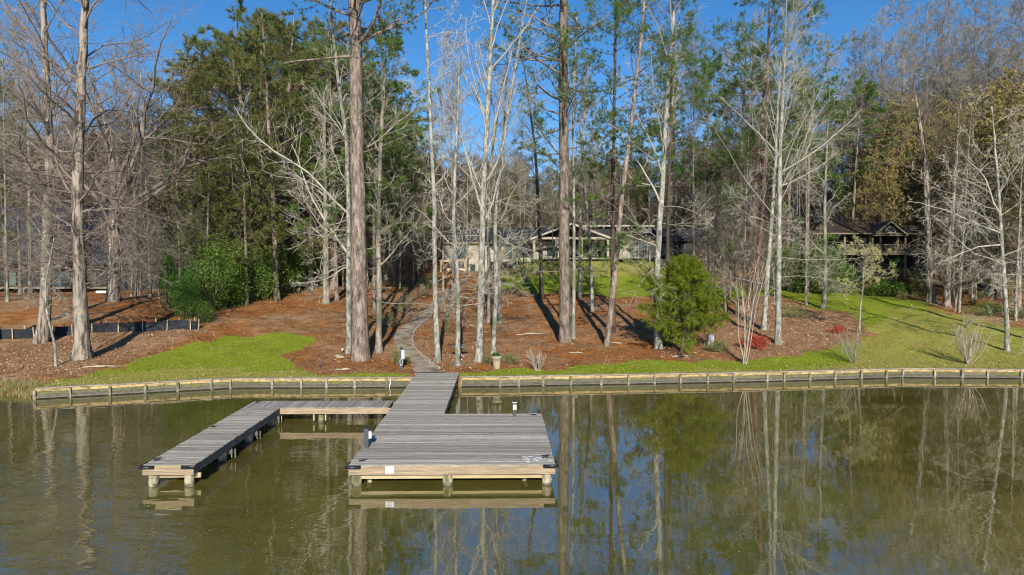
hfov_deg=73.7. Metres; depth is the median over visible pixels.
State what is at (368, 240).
understorey tree
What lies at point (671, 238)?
pine tree
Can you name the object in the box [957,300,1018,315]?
green shrub
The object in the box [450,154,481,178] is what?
bare tree
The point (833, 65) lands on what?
bare tree
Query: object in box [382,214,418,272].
understorey tree
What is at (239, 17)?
pine tree
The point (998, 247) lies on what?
understorey tree
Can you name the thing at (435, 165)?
bare tree
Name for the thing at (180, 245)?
understorey tree
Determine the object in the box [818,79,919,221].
pine tree
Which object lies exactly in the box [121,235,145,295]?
understorey tree
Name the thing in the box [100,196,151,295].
understorey tree
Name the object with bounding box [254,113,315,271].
bare tree
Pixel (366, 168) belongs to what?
bare tree
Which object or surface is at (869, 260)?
young tree
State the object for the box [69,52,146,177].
bare tree
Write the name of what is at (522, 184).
bare tree
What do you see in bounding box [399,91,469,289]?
bare tree
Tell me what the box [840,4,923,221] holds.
bare tree
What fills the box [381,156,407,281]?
bare tree
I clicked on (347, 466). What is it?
corner bumper
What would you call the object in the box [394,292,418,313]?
path shrub
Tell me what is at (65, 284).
window
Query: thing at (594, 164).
pine tree
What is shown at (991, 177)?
budding tree
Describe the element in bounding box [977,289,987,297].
bed plant
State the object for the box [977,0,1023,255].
bare tree
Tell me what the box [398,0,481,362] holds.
hardwood tree
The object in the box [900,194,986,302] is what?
understorey tree
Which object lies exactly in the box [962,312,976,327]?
bare shrub
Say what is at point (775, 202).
bare tree
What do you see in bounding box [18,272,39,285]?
window
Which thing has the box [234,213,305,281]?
evergreen shrub
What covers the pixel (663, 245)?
window
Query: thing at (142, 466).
corner bumper
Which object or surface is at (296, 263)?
evergreen shrub
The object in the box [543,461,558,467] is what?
corner bumper
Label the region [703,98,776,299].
bare tree
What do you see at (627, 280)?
lawn
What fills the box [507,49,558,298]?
hardwood tree
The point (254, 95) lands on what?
pine tree
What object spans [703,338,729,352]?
green shrub
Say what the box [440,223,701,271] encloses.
cream house
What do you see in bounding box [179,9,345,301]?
pine tree
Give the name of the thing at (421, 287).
path shrub
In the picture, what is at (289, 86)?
pine tree
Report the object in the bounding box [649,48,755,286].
pine tree
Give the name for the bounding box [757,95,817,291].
hardwood tree
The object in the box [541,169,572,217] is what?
pine tree
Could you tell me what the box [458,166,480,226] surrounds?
bare tree
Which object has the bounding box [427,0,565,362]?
hardwood tree
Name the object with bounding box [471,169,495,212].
pine tree
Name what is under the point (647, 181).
bare tree
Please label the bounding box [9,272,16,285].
window
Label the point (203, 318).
evergreen shrub
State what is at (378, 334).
hardwood tree
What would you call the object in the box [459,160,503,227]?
bare tree
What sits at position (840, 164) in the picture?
bare tree
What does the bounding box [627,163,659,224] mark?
bare tree
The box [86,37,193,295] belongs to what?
bare tree
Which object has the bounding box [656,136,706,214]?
bare tree
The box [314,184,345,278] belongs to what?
understorey tree
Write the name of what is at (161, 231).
understorey tree
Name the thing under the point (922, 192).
budding tree
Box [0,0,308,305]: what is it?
oak tree
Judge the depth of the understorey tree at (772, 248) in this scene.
73.44 m
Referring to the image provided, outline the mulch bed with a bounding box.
[0,257,1023,397]
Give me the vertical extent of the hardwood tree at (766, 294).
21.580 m
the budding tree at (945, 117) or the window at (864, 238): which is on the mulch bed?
the budding tree at (945, 117)
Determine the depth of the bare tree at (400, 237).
75.91 m
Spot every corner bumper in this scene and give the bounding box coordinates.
[138,462,153,468]
[181,461,202,468]
[345,462,360,468]
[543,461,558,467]
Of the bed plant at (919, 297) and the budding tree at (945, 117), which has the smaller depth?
the bed plant at (919, 297)
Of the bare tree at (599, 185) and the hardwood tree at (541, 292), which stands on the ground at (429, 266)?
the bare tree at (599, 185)
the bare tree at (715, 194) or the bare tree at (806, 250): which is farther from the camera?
the bare tree at (715, 194)
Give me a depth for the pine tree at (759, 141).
68.37 m
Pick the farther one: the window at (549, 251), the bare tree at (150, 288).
the window at (549, 251)
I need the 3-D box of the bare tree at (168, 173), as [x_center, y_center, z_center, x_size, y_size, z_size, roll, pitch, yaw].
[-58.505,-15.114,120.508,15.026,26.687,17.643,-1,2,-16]
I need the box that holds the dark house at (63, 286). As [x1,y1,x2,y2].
[0,203,187,292]
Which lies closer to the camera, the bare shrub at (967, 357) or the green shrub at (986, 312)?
the bare shrub at (967, 357)
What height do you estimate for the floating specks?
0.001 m
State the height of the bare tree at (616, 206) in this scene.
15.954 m
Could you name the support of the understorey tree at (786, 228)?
on the mulch bed
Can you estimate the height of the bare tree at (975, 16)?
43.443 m
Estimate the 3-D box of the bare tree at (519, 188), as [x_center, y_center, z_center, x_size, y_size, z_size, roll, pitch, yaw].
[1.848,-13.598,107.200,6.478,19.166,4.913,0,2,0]
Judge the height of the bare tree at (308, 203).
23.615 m
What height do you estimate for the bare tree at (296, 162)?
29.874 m
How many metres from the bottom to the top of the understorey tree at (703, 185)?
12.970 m
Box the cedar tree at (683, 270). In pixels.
[636,253,731,357]
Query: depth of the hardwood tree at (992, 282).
77.25 m
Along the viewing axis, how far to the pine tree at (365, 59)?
91.27 m
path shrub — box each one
[370,307,402,328]
[388,344,399,365]
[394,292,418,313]
[404,356,410,363]
[411,284,432,295]
[417,273,441,289]
[440,313,451,332]
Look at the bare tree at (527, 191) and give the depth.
158.75 m
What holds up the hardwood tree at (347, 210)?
on the mulch bed
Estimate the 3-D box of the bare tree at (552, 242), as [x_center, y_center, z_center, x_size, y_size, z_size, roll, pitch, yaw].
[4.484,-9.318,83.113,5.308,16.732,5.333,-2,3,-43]
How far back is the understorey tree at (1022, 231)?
61.39 m
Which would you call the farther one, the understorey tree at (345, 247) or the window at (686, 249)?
the window at (686, 249)
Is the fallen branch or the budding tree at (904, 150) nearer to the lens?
the fallen branch
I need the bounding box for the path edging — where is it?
[412,308,439,368]
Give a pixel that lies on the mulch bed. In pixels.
(15, 314)
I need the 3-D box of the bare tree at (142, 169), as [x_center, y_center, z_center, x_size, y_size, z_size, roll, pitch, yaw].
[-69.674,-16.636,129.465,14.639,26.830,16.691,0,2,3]
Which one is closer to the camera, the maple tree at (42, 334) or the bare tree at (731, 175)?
the maple tree at (42, 334)
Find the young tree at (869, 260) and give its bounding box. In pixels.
[836,234,898,332]
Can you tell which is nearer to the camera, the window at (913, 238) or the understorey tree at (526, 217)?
the window at (913, 238)
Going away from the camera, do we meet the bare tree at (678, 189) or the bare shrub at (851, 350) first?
the bare shrub at (851, 350)
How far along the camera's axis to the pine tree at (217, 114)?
80.13 m
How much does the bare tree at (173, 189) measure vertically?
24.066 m
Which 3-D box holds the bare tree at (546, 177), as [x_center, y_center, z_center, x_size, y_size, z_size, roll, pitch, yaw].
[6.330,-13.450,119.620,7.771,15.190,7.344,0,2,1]
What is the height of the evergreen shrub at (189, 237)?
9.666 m
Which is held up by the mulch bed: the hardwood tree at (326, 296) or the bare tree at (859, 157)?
the hardwood tree at (326, 296)
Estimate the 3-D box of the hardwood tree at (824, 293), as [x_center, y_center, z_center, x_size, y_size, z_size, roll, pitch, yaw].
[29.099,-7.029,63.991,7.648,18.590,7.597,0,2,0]
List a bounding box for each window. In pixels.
[0,274,4,285]
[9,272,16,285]
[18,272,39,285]
[52,272,62,285]
[64,272,72,285]
[97,272,106,285]
[457,244,465,258]
[470,264,474,270]
[505,244,511,258]
[514,244,531,257]
[547,242,554,255]
[592,242,604,256]
[630,242,637,255]
[639,242,646,255]
[661,243,665,253]
[684,243,691,253]
[849,236,856,250]
[859,236,866,250]
[859,259,864,270]
[885,227,895,232]
[911,236,921,250]
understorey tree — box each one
[90,183,177,295]
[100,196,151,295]
[114,204,186,303]
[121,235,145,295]
[127,221,158,285]
[140,221,177,289]
[153,210,185,285]
[153,219,195,272]
[160,198,224,282]
[203,164,294,278]
[214,186,278,259]
[232,168,303,242]
[262,165,321,250]
[270,204,314,270]
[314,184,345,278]
[318,194,386,276]
[336,176,412,281]
[368,210,405,274]
[381,225,415,287]
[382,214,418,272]
[383,185,444,282]
[450,208,477,231]
[474,182,518,242]
[491,199,522,242]
[497,213,516,242]
[509,178,554,242]
[536,180,572,228]
[617,182,653,229]
[671,188,763,311]
[674,200,689,228]
[677,182,756,294]
[690,193,762,311]
[692,165,775,313]
[695,206,742,286]
[718,195,764,248]
[735,215,802,305]
[741,213,795,280]
[769,203,798,241]
[772,212,803,257]
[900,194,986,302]
[912,174,997,300]
[912,187,1008,310]
[933,174,1012,297]
[934,181,1015,285]
[951,172,1023,287]
[955,218,999,296]
[961,202,1023,278]
[967,213,1023,282]
[976,207,1023,288]
[980,211,1023,314]
[981,181,1023,278]
[1000,244,1023,292]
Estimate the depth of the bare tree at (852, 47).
102.58 m
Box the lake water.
[0,378,1023,574]
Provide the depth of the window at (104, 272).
88.99 m
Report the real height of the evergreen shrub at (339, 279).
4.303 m
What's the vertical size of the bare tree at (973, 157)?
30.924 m
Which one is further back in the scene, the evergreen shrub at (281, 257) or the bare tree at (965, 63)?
the bare tree at (965, 63)
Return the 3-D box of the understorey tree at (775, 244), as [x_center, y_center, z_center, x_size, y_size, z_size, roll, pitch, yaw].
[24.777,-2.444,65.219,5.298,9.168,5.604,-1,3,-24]
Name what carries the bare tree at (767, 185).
on the ground at (429, 266)
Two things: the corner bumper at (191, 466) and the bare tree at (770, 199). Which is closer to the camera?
the corner bumper at (191, 466)
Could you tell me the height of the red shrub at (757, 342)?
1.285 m
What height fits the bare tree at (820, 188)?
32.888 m
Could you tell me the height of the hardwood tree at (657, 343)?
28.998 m
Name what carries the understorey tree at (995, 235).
on the mulch bed
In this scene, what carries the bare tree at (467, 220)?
on the mulch bed
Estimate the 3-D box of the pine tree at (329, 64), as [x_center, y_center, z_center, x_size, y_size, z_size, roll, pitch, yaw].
[-18.094,-11.017,66.094,8.780,25.422,9.823,-2,3,-42]
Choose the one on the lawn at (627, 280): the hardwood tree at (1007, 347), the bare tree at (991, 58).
the hardwood tree at (1007, 347)
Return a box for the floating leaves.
[96,378,1010,397]
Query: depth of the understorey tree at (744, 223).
106.85 m
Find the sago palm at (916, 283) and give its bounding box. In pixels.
[900,268,940,293]
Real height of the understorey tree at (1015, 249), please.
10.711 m
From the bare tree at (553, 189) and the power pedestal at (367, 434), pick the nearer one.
the power pedestal at (367, 434)
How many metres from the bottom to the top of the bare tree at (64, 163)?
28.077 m
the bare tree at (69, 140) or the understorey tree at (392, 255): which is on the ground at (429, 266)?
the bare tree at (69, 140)
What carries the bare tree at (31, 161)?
on the ground at (429, 266)
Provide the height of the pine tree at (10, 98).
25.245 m
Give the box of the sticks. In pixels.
[2,301,854,382]
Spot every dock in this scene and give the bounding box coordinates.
[142,400,395,486]
[349,373,555,485]
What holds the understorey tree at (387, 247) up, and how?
on the mulch bed
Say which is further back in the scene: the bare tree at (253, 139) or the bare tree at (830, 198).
the bare tree at (830, 198)
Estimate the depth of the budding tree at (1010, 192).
62.60 m
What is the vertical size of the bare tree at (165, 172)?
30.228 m
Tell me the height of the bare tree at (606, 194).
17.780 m
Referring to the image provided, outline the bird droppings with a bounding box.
[522,456,551,462]
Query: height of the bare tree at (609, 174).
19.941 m
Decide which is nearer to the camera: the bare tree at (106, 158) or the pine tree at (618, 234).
the pine tree at (618, 234)
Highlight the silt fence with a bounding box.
[0,317,198,338]
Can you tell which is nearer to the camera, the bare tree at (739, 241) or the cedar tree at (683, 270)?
the cedar tree at (683, 270)
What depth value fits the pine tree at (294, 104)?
103.96 m
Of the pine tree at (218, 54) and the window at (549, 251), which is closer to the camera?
the pine tree at (218, 54)
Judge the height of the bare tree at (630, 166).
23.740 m
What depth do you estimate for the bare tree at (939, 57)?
95.92 m
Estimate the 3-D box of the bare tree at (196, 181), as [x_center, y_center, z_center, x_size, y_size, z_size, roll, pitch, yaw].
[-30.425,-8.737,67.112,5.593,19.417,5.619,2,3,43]
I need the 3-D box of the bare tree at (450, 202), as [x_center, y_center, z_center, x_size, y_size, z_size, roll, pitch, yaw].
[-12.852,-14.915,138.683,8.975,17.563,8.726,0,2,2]
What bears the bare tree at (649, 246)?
on the lawn at (627, 280)
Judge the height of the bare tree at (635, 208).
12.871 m
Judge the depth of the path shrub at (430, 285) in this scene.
75.23 m
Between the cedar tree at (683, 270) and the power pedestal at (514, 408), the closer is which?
the power pedestal at (514, 408)
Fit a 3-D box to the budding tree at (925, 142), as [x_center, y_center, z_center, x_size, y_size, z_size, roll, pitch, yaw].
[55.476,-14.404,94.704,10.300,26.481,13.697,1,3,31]
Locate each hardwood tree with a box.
[0,96,36,235]
[229,0,437,353]
[258,72,372,303]
[305,3,446,352]
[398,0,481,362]
[409,29,517,365]
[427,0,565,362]
[440,38,532,321]
[447,0,556,353]
[459,40,535,322]
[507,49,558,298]
[516,14,612,338]
[549,62,608,296]
[553,101,630,311]
[595,0,714,348]
[618,0,729,346]
[693,0,874,344]
[724,60,820,329]
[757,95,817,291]
[784,113,859,308]
[851,66,1001,302]
[907,84,1023,356]
[917,97,1003,306]
[956,104,1009,290]
[986,50,1023,251]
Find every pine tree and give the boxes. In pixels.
[0,60,17,247]
[0,78,43,294]
[0,123,43,203]
[141,54,247,221]
[145,81,222,242]
[147,21,312,293]
[161,55,262,234]
[166,123,239,266]
[167,0,308,221]
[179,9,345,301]
[197,111,287,304]
[198,12,325,215]
[207,40,294,197]
[215,40,309,220]
[222,15,349,290]
[227,20,326,216]
[246,43,317,203]
[248,40,349,250]
[250,13,405,288]
[272,39,375,300]
[276,0,444,361]
[306,43,379,257]
[311,51,415,210]
[315,59,403,234]
[327,31,444,281]
[328,76,436,312]
[363,84,436,273]
[376,117,446,266]
[382,129,440,277]
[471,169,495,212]
[476,0,631,342]
[493,183,522,226]
[518,178,541,222]
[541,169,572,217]
[548,0,694,332]
[569,0,712,345]
[585,133,615,221]
[606,162,634,210]
[617,25,729,261]
[624,129,685,228]
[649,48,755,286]
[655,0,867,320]
[690,1,825,300]
[691,39,786,271]
[760,90,834,249]
[777,75,856,293]
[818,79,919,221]
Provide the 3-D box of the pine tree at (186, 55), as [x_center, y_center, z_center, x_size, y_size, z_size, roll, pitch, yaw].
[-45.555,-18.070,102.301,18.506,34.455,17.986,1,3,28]
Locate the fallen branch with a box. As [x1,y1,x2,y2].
[83,365,113,367]
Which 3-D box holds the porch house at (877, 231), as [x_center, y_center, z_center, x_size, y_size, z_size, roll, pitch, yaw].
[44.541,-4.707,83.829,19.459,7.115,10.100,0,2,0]
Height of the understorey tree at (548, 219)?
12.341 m
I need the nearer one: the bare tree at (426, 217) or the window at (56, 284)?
the window at (56, 284)
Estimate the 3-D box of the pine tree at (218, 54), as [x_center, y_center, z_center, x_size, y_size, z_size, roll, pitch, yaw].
[-26.413,-11.917,64.723,15.013,26.416,14.591,1,3,33]
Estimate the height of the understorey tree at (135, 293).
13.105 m
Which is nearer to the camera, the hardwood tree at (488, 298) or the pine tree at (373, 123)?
the hardwood tree at (488, 298)
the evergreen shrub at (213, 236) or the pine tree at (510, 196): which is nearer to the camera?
the evergreen shrub at (213, 236)
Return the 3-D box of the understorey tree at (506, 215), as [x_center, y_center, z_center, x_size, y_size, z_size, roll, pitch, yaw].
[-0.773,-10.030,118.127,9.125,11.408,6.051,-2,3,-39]
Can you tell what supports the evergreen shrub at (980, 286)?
on the mulch bed
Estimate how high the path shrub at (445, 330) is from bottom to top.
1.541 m
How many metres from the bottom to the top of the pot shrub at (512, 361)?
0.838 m
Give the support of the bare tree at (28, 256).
on the mulch bed
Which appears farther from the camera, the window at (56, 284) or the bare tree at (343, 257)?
the window at (56, 284)
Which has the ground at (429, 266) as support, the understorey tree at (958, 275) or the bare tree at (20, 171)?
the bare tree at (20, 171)
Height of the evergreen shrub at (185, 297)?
4.807 m
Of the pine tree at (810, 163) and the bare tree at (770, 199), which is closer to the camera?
the pine tree at (810, 163)
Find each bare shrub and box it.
[526,346,545,370]
[828,326,863,362]
[949,319,997,364]
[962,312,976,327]
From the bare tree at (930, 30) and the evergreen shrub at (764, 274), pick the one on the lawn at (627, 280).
the evergreen shrub at (764, 274)
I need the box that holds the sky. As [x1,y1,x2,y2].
[0,0,1023,240]
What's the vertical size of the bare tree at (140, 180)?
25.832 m
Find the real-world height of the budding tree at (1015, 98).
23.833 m
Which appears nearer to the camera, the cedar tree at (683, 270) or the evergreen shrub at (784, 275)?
the cedar tree at (683, 270)
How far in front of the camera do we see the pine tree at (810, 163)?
72.11 m
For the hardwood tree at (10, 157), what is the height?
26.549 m
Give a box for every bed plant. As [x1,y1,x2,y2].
[895,290,910,298]
[912,291,924,300]
[966,296,980,304]
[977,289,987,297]
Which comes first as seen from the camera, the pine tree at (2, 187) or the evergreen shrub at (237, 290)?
the evergreen shrub at (237, 290)
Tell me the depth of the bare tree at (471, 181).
118.02 m
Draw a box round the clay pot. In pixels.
[492,352,501,368]
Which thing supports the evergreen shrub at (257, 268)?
on the mulch bed
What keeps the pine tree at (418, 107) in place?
on the mulch bed
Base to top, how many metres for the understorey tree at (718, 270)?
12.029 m
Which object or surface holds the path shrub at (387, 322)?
on the mulch bed
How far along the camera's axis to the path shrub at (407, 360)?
41.58 m
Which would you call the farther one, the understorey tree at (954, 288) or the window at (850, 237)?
the window at (850, 237)
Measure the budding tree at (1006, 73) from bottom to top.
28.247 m
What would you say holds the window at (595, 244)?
in the cream house at (681, 242)
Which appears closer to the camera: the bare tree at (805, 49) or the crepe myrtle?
the crepe myrtle
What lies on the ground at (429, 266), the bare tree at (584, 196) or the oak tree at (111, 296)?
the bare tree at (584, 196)
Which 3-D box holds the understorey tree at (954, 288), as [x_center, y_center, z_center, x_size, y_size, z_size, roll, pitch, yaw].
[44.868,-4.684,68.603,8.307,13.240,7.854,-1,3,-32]
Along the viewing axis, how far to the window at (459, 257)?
96.83 m
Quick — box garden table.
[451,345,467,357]
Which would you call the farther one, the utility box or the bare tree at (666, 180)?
the bare tree at (666, 180)
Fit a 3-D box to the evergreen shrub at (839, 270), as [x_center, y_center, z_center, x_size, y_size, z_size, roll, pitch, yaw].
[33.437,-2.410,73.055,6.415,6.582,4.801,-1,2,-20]
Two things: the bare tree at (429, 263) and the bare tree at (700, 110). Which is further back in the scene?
the bare tree at (429, 263)
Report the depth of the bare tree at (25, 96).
69.40 m
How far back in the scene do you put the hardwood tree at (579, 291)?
70.59 m
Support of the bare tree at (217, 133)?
on the mulch bed
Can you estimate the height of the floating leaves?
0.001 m
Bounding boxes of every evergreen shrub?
[157,239,180,307]
[164,258,204,319]
[169,204,225,292]
[182,204,250,291]
[184,229,241,310]
[187,296,217,322]
[200,236,255,306]
[204,209,262,275]
[224,236,287,300]
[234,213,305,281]
[251,237,309,294]
[269,221,322,261]
[271,237,320,288]
[301,242,339,285]
[317,251,345,283]
[751,252,784,287]
[762,232,803,291]
[783,228,830,293]
[800,234,858,294]
[831,264,865,293]
[864,277,894,295]
[882,280,919,296]
[934,267,991,289]
[962,265,997,288]
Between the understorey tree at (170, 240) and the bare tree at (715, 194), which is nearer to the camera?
the understorey tree at (170, 240)
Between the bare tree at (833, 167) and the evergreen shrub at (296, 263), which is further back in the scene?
the bare tree at (833, 167)
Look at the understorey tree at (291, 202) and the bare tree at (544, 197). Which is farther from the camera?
the bare tree at (544, 197)
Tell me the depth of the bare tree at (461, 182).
136.14 m
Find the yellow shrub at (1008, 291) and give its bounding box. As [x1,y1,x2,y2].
[990,275,1022,292]
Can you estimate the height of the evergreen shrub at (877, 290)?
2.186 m
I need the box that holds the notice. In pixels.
[385,466,393,472]
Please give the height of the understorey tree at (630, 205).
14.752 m
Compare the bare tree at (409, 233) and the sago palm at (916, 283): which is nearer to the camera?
the sago palm at (916, 283)
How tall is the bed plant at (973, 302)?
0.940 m
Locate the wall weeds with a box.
[88,371,1006,392]
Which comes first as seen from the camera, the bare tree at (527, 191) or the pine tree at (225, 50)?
the pine tree at (225, 50)
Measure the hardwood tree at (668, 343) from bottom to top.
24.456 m
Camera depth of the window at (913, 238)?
82.40 m
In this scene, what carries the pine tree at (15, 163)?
on the ground at (429, 266)
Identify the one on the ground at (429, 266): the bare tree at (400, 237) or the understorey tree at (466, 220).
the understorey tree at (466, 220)
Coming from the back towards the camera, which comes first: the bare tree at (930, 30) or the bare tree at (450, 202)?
the bare tree at (450, 202)
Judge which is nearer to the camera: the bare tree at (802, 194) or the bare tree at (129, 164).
the bare tree at (129, 164)
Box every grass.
[0,375,51,398]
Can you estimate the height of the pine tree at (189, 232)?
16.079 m
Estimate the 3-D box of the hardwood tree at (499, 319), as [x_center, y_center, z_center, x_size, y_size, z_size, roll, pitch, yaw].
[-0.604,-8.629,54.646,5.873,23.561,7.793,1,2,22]
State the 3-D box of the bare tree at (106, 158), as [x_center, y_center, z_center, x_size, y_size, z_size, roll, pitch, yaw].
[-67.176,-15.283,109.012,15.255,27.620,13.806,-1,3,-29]
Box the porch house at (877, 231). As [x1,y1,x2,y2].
[812,220,941,278]
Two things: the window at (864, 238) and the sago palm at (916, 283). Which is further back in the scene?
the window at (864, 238)
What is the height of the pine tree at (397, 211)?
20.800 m
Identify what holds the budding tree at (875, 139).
on the mulch bed
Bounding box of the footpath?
[393,279,468,372]
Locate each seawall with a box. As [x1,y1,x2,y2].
[32,376,413,398]
[460,368,1023,386]
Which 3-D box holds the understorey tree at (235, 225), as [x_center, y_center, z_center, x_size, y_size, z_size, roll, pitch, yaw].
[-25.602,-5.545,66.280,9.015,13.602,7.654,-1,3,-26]
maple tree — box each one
[0,0,172,344]
[0,0,196,360]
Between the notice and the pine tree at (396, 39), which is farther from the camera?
the pine tree at (396, 39)
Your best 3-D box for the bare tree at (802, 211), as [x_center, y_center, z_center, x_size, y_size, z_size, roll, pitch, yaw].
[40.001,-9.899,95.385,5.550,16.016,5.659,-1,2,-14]
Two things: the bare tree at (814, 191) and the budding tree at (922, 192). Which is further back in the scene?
the bare tree at (814, 191)
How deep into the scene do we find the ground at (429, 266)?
113.01 m
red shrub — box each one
[735,331,771,349]
[828,324,845,333]
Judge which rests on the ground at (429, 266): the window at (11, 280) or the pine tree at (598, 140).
the pine tree at (598, 140)
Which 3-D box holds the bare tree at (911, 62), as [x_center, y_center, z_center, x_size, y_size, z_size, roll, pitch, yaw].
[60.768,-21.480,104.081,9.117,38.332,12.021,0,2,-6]
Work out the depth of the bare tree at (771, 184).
154.38 m
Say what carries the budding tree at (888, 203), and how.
on the mulch bed
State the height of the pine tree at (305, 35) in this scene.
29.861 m
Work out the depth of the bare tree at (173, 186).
111.52 m
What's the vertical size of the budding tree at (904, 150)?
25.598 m
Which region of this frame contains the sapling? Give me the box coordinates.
[23,238,75,366]
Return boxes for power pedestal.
[363,426,371,447]
[399,347,404,368]
[513,401,516,416]
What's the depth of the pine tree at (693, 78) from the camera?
90.95 m
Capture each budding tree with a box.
[826,146,911,221]
[841,87,964,224]
[848,83,950,222]
[848,163,915,221]
[853,148,938,281]
[873,88,995,265]
[882,90,950,222]
[885,139,943,229]
[896,138,968,277]
[911,69,1023,298]
[912,111,1008,288]
[922,71,1023,290]
[924,117,963,233]
[928,110,1007,287]
[931,67,1023,184]
[940,81,1004,247]
[955,97,1023,293]
[955,104,1023,295]
[981,120,1023,310]
[996,94,1023,202]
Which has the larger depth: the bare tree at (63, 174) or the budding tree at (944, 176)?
the bare tree at (63, 174)
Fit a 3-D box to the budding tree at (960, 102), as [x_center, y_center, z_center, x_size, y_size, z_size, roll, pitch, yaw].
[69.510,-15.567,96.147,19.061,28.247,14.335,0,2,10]
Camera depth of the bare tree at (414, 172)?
108.37 m
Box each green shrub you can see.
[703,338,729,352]
[782,304,811,317]
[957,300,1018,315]
[1001,304,1023,318]
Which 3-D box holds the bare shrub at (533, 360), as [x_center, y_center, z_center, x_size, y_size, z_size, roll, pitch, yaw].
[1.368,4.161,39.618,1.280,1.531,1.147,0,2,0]
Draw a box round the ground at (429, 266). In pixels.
[368,241,982,269]
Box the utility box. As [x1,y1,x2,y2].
[707,334,713,345]
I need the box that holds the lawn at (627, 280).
[43,259,1023,386]
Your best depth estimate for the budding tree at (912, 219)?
92.45 m
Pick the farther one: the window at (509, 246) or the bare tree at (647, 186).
the bare tree at (647, 186)
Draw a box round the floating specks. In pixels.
[40,392,1017,574]
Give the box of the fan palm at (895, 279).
[881,257,913,283]
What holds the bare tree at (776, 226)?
on the mulch bed
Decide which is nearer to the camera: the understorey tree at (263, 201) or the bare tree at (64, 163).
the understorey tree at (263, 201)
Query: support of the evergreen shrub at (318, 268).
on the mulch bed
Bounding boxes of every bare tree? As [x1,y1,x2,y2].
[0,0,75,295]
[0,18,70,294]
[0,41,58,301]
[0,113,43,203]
[0,138,40,297]
[5,138,63,197]
[14,108,84,203]
[18,64,120,188]
[37,125,89,203]
[40,144,84,203]
[56,110,167,206]
[61,112,136,202]
[62,116,98,200]
[66,106,166,204]
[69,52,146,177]
[84,135,106,199]
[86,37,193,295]
[91,74,182,296]
[93,111,157,198]
[100,130,169,207]
[113,48,246,263]
[118,140,167,295]
[125,101,202,281]
[135,124,180,218]
[135,141,163,198]
[147,123,184,213]
[147,124,196,220]
[147,130,184,227]
[160,133,213,229]
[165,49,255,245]
[176,108,217,270]
[198,86,236,240]
[233,99,290,223]
[250,39,373,290]
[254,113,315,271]
[255,65,337,249]
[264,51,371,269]
[287,81,344,284]
[321,139,350,289]
[337,115,408,285]
[338,84,401,254]
[363,115,424,264]
[366,114,436,283]
[369,101,428,249]
[373,124,431,244]
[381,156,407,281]
[382,142,426,288]
[386,138,427,286]
[395,167,419,273]
[396,162,448,264]
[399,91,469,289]
[404,139,448,282]
[404,163,446,262]
[406,144,450,266]
[418,28,482,274]
[418,152,450,254]
[430,146,486,264]
[438,166,479,258]
[439,172,468,240]
[444,141,492,277]
[448,155,477,222]
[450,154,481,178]
[456,150,493,227]
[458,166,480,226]
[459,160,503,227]
[471,164,514,242]
[494,151,524,214]
[494,160,533,226]
[502,160,535,227]
[505,151,535,227]
[506,125,548,274]
[506,144,542,227]
[510,150,533,221]
[512,163,551,227]
[525,147,571,276]
[525,169,553,227]
[529,166,569,226]
[545,159,576,217]
[547,105,625,253]
[556,157,600,228]
[558,166,602,227]
[569,158,608,224]
[571,166,606,224]
[575,129,607,222]
[584,159,631,223]
[588,150,632,222]
[591,174,623,224]
[601,159,639,224]
[617,165,666,227]
[618,123,670,270]
[620,151,641,218]
[623,168,655,228]
[624,178,651,224]
[627,153,666,228]
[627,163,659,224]
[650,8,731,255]
[652,169,704,241]
[653,152,690,225]
[654,143,718,244]
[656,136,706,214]
[657,150,703,228]
[663,163,706,228]
[664,88,720,269]
[676,153,729,290]
[677,120,734,279]
[689,142,764,250]
[695,135,743,252]
[695,139,730,200]
[700,43,752,248]
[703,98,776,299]
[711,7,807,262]
[711,113,790,260]
[713,75,781,305]
[740,149,776,264]
[742,127,812,253]
[743,130,818,255]
[751,146,800,289]
[756,119,827,240]
[756,138,791,251]
[758,134,813,248]
[762,24,834,177]
[767,118,832,256]
[773,89,844,305]
[782,164,815,270]
[784,30,872,170]
[787,131,835,250]
[787,142,821,245]
[801,114,873,242]
[802,131,841,228]
[809,112,876,220]
[810,97,862,223]
[818,25,880,219]
[821,99,879,220]
[824,30,892,214]
[837,100,896,220]
[839,0,952,219]
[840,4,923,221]
[875,22,935,208]
[885,5,984,273]
[886,0,984,220]
[899,0,999,260]
[915,94,1022,312]
[918,0,1023,125]
[930,98,995,251]
[931,81,977,258]
[932,0,1017,261]
[933,28,996,114]
[944,143,1007,298]
[967,103,1023,320]
[971,0,1023,111]
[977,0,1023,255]
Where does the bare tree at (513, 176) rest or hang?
on the ground at (429, 266)
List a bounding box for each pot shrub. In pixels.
[481,353,492,363]
[501,354,520,364]
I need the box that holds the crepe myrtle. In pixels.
[730,246,774,364]
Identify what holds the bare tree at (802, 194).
on the ground at (429, 266)
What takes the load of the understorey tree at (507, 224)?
on the ground at (429, 266)
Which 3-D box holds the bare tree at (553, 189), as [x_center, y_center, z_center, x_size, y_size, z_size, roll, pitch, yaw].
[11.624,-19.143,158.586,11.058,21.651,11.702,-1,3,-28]
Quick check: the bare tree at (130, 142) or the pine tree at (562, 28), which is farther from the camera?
the bare tree at (130, 142)
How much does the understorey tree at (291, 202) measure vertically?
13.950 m
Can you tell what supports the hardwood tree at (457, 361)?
on the mulch bed
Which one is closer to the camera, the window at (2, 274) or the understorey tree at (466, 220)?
the window at (2, 274)

